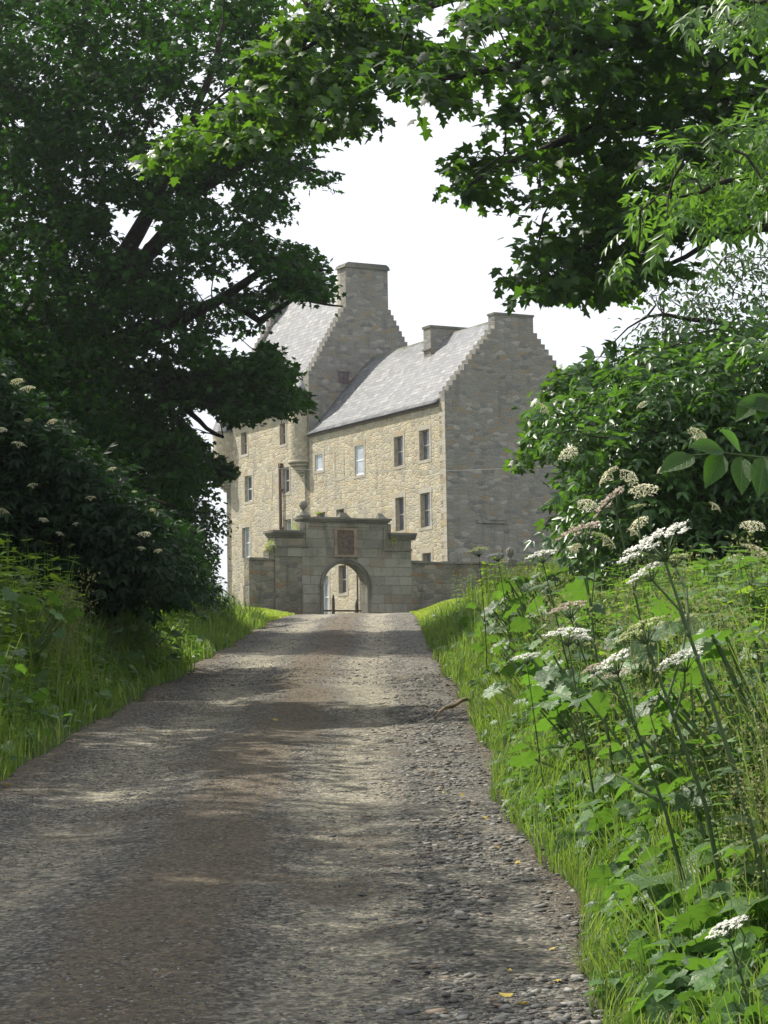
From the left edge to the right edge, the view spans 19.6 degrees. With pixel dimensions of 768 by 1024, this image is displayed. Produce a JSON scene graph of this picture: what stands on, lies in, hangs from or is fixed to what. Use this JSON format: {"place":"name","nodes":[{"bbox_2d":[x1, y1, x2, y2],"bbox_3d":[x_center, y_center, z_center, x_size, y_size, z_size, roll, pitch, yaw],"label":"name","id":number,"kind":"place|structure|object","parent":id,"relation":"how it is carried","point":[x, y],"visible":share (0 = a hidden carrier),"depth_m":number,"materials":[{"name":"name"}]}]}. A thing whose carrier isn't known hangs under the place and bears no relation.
{"place":"outdoors","nodes":[
{"label":"outdoors","id":0,"kind":"place"},
{"bbox_2d":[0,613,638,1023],"bbox_3d":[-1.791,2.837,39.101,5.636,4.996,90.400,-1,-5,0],"label":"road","id":1,"kind":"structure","parent":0,"point":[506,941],"depth_m":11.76,"materials":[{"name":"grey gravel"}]},
{"bbox_2d":[434,697,470,717],"bbox_3d":[0.696,1.976,22.464,0.041,0.199,1.546,-2,-5,15],"label":"fallen stick","id":2,"kind":"object","parent":1,"relation":"on","point":[460,701],"visible":0.99,"depth_m":22.42,"materials":[{"name":"brown wood"}]},
{"bbox_2d":[498,992,512,996],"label":"fallen leaf","id":3,"kind":"object","parent":1,"relation":"on","point":[507,994],"visible":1,"depth_m":8.14,"materials":[{"name":"yellow plant"}]},
{"bbox_2d":[0,544,767,1023],"bbox_3d":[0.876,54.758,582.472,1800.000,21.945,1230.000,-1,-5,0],"label":"ground","id":4,"kind":"structure","parent":0,"point":[80,728],"depth_m":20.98,"materials":[{"name":"green plant"}]},
{"bbox_2d":[2,250,202,549],"bbox_3d":[-9.420,-2.332,59.898,9.834,10.872,9.401,-1,-5,0],"label":"woodland tree","id":5,"kind":"object","parent":4,"relation":"on","point":[62,356],"depth_m":57.54,"materials":[{"name":"green plant"}]},
{"bbox_2d":[0,347,227,630],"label":"elder bush","id":6,"kind":"object","parent":4,"relation":"on","point":[137,549],"visible":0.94,"depth_m":27.70,"materials":[{"name":"green plant"}]},
{"bbox_2d":[0,0,352,534],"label":"sycamore tree","id":7,"kind":"object","parent":4,"relation":"on","point":[253,389],"visible":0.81,"depth_m":42.11,"materials":[{"name":"green plant"}]},
{"bbox_2d":[161,490,238,622],"bbox_3d":[-3.933,0.913,45.646,1.868,3.233,5.733,-1,-5,-5],"label":"hedge shrub","id":8,"kind":"object","parent":4,"relation":"on","point":[202,519],"visible":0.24,"depth_m":45.22,"materials":[{"name":"green plant"}]},
{"bbox_2d":[164,452,241,519],"bbox_3d":[-3.611,0.636,44.989,1.507,3.678,2.573,2,-6,-34],"label":"sycamore tree","id":9,"kind":"object","parent":4,"relation":"on","point":[219,461],"visible":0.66,"depth_m":44.40,"materials":[{"name":"green plant"}]},
{"bbox_2d":[243,557,274,609],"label":"yard wall","id":10,"kind":"structure","parent":4,"relation":"on","point":[259,579],"depth_m":80.53,"materials":[{"name":"stone"}]},
{"bbox_2d":[128,0,407,186],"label":"sycamore tree","id":11,"kind":"object","parent":4,"relation":"on","point":[296,82],"visible":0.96,"depth_m":26.58,"materials":[{"name":"green plant"}]},
{"bbox_2d":[263,501,416,613],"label":"stone gateway","id":12,"kind":"object","parent":4,"relation":"on","point":[309,553],"visible":0.98,"depth_m":82.06,"materials":[{"name":"grey stone"}]},
{"bbox_2d":[262,538,278,554],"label":"wall plant","id":13,"kind":"object","parent":12,"relation":"on","point":[270,542],"depth_m":80.79,"materials":[{"name":"green plant"}]},
{"bbox_2d":[324,594,360,613],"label":"timber gate","id":14,"kind":"structure","parent":4,"relation":"on","point":[333,610],"depth_m":84.00,"materials":[{"name":"grey wood"}]},
{"bbox_2d":[242,598,462,625],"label":"lawn grass","id":15,"kind":"structure","parent":4,"relation":"on","point":[272,614],"depth_m":65.52,"materials":[{"name":"green plant"}]},
{"bbox_2d":[0,541,767,1023],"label":"broadleaf undergrowth","id":16,"kind":"object","parent":4,"relation":"on","point":[556,695],"visible":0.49,"depth_m":11.54,"materials":[{"name":"green plant"}]},
{"bbox_2d":[0,532,767,926],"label":"seed heads","id":17,"kind":"object","parent":4,"relation":"on","point":[554,644],"visible":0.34,"depth_m":10.14,"materials":[{"name":"plant"}]},
{"bbox_2d":[0,534,767,869],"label":"nettle bank","id":18,"kind":"structure","parent":4,"relation":"on","point":[32,590],"depth_m":23.56,"materials":[{"name":"green plant"}]},
{"bbox_2d":[213,262,576,613],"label":"castle","id":19,"kind":"structure","parent":4,"relation":"on","point":[432,409],"depth_m":106.85,"materials":[{"name":"stone"}]},
{"bbox_2d":[240,427,248,457],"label":"window","id":20,"kind":"structure","parent":19,"relation":"in","point":[242,430],"depth_m":120.01,"materials":[{"name":"stone"}]},
{"bbox_2d":[241,522,250,560],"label":"window","id":21,"kind":"structure","parent":19,"relation":"in","point":[247,530],"depth_m":119.54,"materials":[{"name":"glass"}]},
{"bbox_2d":[243,470,253,504],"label":"window","id":22,"kind":"structure","parent":19,"relation":"in","point":[250,479],"depth_m":119.39,"materials":[{"name":"stone"}]},
{"bbox_2d":[264,471,272,498],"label":"blocked window","id":23,"kind":"structure","parent":19,"relation":"in","point":[266,497],"depth_m":116.77,"materials":[{"name":"stone"}]},
{"bbox_2d":[278,419,286,447],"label":"window","id":24,"kind":"structure","parent":19,"relation":"in","point":[284,444],"depth_m":115.83,"materials":[{"name":"stone"}]},
{"bbox_2d":[281,462,290,495],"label":"window","id":25,"kind":"structure","parent":19,"relation":"in","point":[287,470],"depth_m":115.30,"materials":[{"name":"stone"}]},
{"bbox_2d":[282,514,292,529],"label":"window","id":26,"kind":"structure","parent":19,"relation":"in","point":[290,516],"depth_m":114.96,"materials":[{"name":"stone"}]},
{"bbox_2d":[313,449,324,473],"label":"window","id":27,"kind":"structure","parent":19,"relation":"in","point":[319,458],"depth_m":111.86,"materials":[{"name":"stone"}]},
{"bbox_2d":[315,473,322,483],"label":"blocked window","id":28,"kind":"structure","parent":19,"relation":"in","point":[319,481],"depth_m":111.86,"materials":[{"name":"stone"}]},
{"bbox_2d":[315,507,326,516],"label":"window","id":29,"kind":"structure","parent":19,"relation":"in","point":[324,509],"depth_m":111.51,"materials":[{"name":"stone"}]},
{"bbox_2d":[324,571,330,613],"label":"window","id":30,"kind":"structure","parent":19,"relation":"in","point":[327,579],"depth_m":111.04,"materials":[{"name":"glass"}]},
{"bbox_2d":[334,450,344,480],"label":"blocked window","id":31,"kind":"structure","parent":19,"relation":"in","point":[342,478],"depth_m":109.79,"materials":[{"name":"stone"}]},
{"bbox_2d":[334,503,345,516],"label":"window","id":32,"kind":"structure","parent":19,"relation":"in","point":[341,506],"depth_m":109.67,"materials":[{"name":"stone"}]},
{"bbox_2d":[337,564,347,596],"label":"window","id":33,"kind":"structure","parent":19,"relation":"in","point":[344,568],"depth_m":109.46,"materials":[{"name":"stone"}]},
{"bbox_2d":[336,368,350,382],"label":"window","id":34,"kind":"structure","parent":19,"relation":"in","point":[343,373],"depth_m":114.01,"materials":[{"name":"grey glass"}]},
{"bbox_2d":[353,439,365,478],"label":"window","id":35,"kind":"structure","parent":19,"relation":"in","point":[360,450],"depth_m":108.05,"materials":[{"name":"glass"}]},
{"bbox_2d":[392,430,404,469],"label":"window","id":36,"kind":"structure","parent":19,"relation":"in","point":[400,440],"depth_m":104.67,"materials":[{"name":"stone"}]},
{"bbox_2d":[393,491,405,532],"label":"window","id":37,"kind":"structure","parent":19,"relation":"in","point":[402,501],"depth_m":104.42,"materials":[{"name":"glass"}]},
{"bbox_2d":[417,423,431,463],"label":"window","id":38,"kind":"structure","parent":19,"relation":"in","point":[426,434],"depth_m":102.50,"materials":[{"name":"stone"}]},
{"bbox_2d":[418,486,432,530],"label":"window","id":39,"kind":"structure","parent":19,"relation":"in","point":[428,496],"depth_m":102.27,"materials":[{"name":"stone"}]},
{"bbox_2d":[420,547,432,561],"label":"window","id":40,"kind":"structure","parent":19,"relation":"in","point":[429,556],"depth_m":102.01,"materials":[{"name":"stone"}]},
{"bbox_2d":[467,547,491,681],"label":"hogweed","id":41,"kind":"object","parent":4,"relation":"on","point":[478,554],"visible":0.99,"depth_m":25.64,"materials":[{"name":"green plant"}]},
{"bbox_2d":[197,0,767,317],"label":"sycamore tree","id":42,"kind":"object","parent":4,"relation":"on","point":[551,42],"visible":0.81,"depth_m":25.11,"materials":[{"name":"green plant"}]},
{"bbox_2d":[411,547,559,610],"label":"yard wall","id":43,"kind":"structure","parent":4,"relation":"on","point":[432,583],"depth_m":84.17,"materials":[{"name":"stone"}]},
{"bbox_2d":[485,552,513,684],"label":"hogweed","id":44,"kind":"object","parent":4,"relation":"on","point":[497,554],"visible":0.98,"depth_m":23.58,"materials":[{"name":"green plant"}]},
{"bbox_2d":[510,652,554,798],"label":"hogweed","id":45,"kind":"object","parent":4,"relation":"on","point":[523,657],"visible":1,"depth_m":14.22,"materials":[{"name":"green plant"}]},
{"bbox_2d":[502,360,601,513],"bbox_3d":[2.483,-0.138,29.612,1.932,4.076,3.691,-1,-5,0],"label":"sycamore sapling","id":46,"kind":"object","parent":4,"relation":"on","point":[519,465],"visible":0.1,"depth_m":28.71,"materials":[{"name":"green plant"}]},
{"bbox_2d":[525,549,587,773],"bbox_3d":[1.184,1.048,14.687,0.278,1.589,0.744,-4,-5,30],"label":"hogweed","id":47,"kind":"object","parent":4,"relation":"on","point":[543,562],"visible":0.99,"depth_m":14.58,"materials":[{"name":"green plant"}]},
{"bbox_2d":[541,469,592,575],"bbox_3d":[6.137,-0.724,40.122,6.999,5.829,8.025,-1,-5,0],"label":"woodland tree","id":48,"kind":"object","parent":4,"relation":"on","point":[546,475],"depth_m":38.14,"materials":[{"name":"green plant"}]},
{"bbox_2d":[541,627,609,811],"bbox_3d":[1.052,1.244,11.837,0.280,1.270,0.489,-4,-6,35],"label":"hogweed","id":49,"kind":"object","parent":4,"relation":"on","point":[568,644],"visible":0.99,"depth_m":11.82,"materials":[{"name":"green plant"}]},
{"bbox_2d":[547,600,623,790],"bbox_3d":[1.171,1.147,12.294,0.609,1.315,0.399,1,-5,-20],"label":"hogweed","id":50,"kind":"object","parent":4,"relation":"on","point":[614,779],"visible":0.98,"depth_m":12.22,"materials":[{"name":"green plant"}]},
{"bbox_2d":[555,521,619,772],"bbox_3d":[1.232,0.926,12.647,0.285,1.744,0.698,-4,-5,30],"label":"hogweed","id":51,"kind":"object","parent":4,"relation":"on","point":[582,541],"visible":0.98,"depth_m":12.60,"materials":[{"name":"green plant"}]},
{"bbox_2d":[593,486,661,783],"bbox_3d":[1.272,0.809,11.225,0.262,1.855,0.787,-3,-5,20],"label":"hogweed","id":52,"kind":"object","parent":4,"relation":"on","point":[639,767],"visible":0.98,"depth_m":11.20,"materials":[{"name":"green plant"}]},
{"bbox_2d":[509,305,767,603],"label":"elder bush","id":53,"kind":"object","parent":4,"relation":"on","point":[638,417],"visible":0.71,"depth_m":21.32,"materials":[{"name":"green plant"}]},
{"bbox_2d":[581,648,696,889],"bbox_3d":[1.002,1.150,8.702,0.588,1.236,0.356,2,-6,-33],"label":"hogweed","id":54,"kind":"object","parent":4,"relation":"on","point":[640,882],"visible":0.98,"depth_m":8.66,"materials":[{"name":"green plant"}]},
{"bbox_2d":[579,241,767,365],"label":"hawthorn tree","id":55,"kind":"object","parent":4,"relation":"on","point":[688,319],"visible":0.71,"depth_m":33.30,"materials":[{"name":"green plant"}]},
{"bbox_2d":[613,613,735,899],"bbox_3d":[1.171,1.056,8.386,0.597,1.354,0.276,0,-5,-15],"label":"hogweed","id":56,"kind":"object","parent":4,"relation":"on","point":[646,640],"visible":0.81,"depth_m":8.41,"materials":[{"name":"green plant"}]},
{"bbox_2d":[600,0,767,307],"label":"ash tree","id":57,"kind":"object","parent":4,"relation":"on","point":[729,210],"visible":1,"depth_m":18.28,"materials":[{"name":"green plant"}]},
{"bbox_2d":[617,520,767,917],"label":"hogweed","id":58,"kind":"object","parent":4,"relation":"on","point":[743,908],"visible":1,"depth_m":8.01,"materials":[{"name":"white plant"}]},
{"bbox_2d":[659,348,767,497],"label":"elder shrub","id":59,"kind":"object","parent":4,"relation":"on","point":[744,472],"visible":1,"depth_m":5.49,"materials":[{"name":"green plant"}]},
{"bbox_2d":[705,914,747,993],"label":"hogweed","id":60,"kind":"object","parent":4,"relation":"on","point":[738,965],"visible":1,"depth_m":6.84,"materials":[{"name":"white plant"}]},
{"bbox_2d":[1,0,767,600],"label":"sky","id":61,"kind":"structure","parent":0,"point":[440,258],"materials":[{"name":"white"}]},
{"bbox_2d":[243,465,556,471],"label":"overhead wire","id":62,"kind":"object","parent":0,"point":[377,471],"visible":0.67,"depth_m":94.92,"materials":[{"name":"grey metal"}]}
]}

